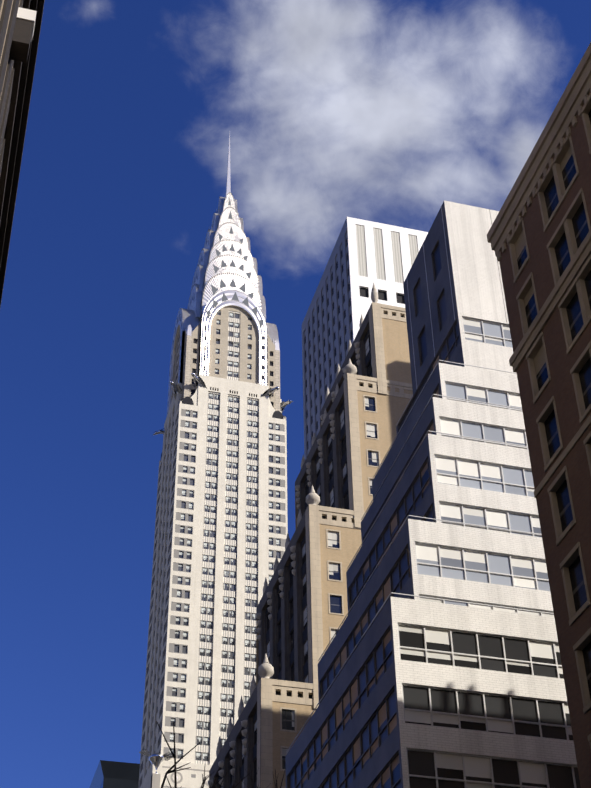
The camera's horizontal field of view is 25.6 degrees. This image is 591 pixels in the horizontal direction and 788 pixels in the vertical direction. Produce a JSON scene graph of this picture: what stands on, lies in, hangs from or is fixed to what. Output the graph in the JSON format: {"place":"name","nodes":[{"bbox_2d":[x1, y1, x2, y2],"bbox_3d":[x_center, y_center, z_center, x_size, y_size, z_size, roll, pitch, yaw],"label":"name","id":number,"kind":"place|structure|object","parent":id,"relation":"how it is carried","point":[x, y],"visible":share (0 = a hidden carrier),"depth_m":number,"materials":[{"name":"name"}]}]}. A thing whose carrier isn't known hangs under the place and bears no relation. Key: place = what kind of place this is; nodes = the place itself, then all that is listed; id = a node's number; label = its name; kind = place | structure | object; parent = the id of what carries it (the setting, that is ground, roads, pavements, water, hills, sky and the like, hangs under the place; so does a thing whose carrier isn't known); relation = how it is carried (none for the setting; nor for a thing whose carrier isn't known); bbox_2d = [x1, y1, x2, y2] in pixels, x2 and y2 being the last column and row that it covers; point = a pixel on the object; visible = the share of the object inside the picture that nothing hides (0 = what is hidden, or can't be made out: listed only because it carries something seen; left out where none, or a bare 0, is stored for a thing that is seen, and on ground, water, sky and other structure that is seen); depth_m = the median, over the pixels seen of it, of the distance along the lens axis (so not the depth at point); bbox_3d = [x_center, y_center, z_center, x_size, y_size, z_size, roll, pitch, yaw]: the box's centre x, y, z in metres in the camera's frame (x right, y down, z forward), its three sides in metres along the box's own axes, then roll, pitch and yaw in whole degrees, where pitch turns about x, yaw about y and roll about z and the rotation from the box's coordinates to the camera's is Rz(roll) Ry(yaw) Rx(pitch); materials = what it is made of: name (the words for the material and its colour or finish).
{"place":"outdoors","nodes":[
{"label":"outdoors","id":0,"kind":"place"},
{"bbox_2d":[0,0,139,787],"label":"buildings","id":1,"kind":"structure","parent":0,"point":[20,24],"depth_m":64.53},
{"bbox_2d":[0,0,590,787],"label":"sky","id":2,"kind":"structure","parent":0,"point":[388,112],"materials":[{"name":"blue"}]},
{"bbox_2d":[209,302,412,787],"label":"tan building","id":3,"kind":"structure","parent":0,"point":[366,408],"depth_m":126.10,"materials":[{"name":"stone"}]},
{"bbox_2d":[208,282,377,787],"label":"finials","id":4,"kind":"object","parent":3,"relation":"on","point":[265,669],"visible":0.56,"depth_m":129.96,"materials":[{"name":"beige stone"}]},
{"bbox_2d":[487,42,590,787],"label":"brown building","id":5,"kind":"structure","parent":0,"point":[539,236],"depth_m":53.72,"materials":[{"name":"brick"}]},
{"bbox_3d":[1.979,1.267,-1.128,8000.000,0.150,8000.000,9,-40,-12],"label":"ground","id":6,"kind":"structure","parent":0,"visible":0},
{"bbox_2d":[138,133,287,787],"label":"skyscraper","id":7,"kind":"structure","parent":6,"relation":"on","point":[221,528],"depth_m":304.17,"materials":[{"name":"white brick"}]},
{"bbox_2d":[139,373,292,773],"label":"gargoyles","id":8,"kind":"object","parent":7,"relation":"attached to","point":[156,759],"visible":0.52,"depth_m":323.06,"materials":[{"name":"silver metal"}]},
{"bbox_2d":[156,721,284,787],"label":"street tree","id":9,"kind":"object","parent":6,"relation":"on","point":[170,770],"visible":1,"depth_m":11.54,"materials":[{"name":"brown plant"}]},
{"bbox_2d":[302,217,427,459],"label":"slab tower","id":10,"kind":"structure","parent":6,"relation":"on","point":[365,255],"depth_m":236.79,"materials":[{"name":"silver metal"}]},
{"bbox_2d":[285,200,580,787],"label":"white building","id":11,"kind":"structure","parent":6,"relation":"on","point":[439,664],"depth_m":76.77,"materials":[{"name":"brick"}]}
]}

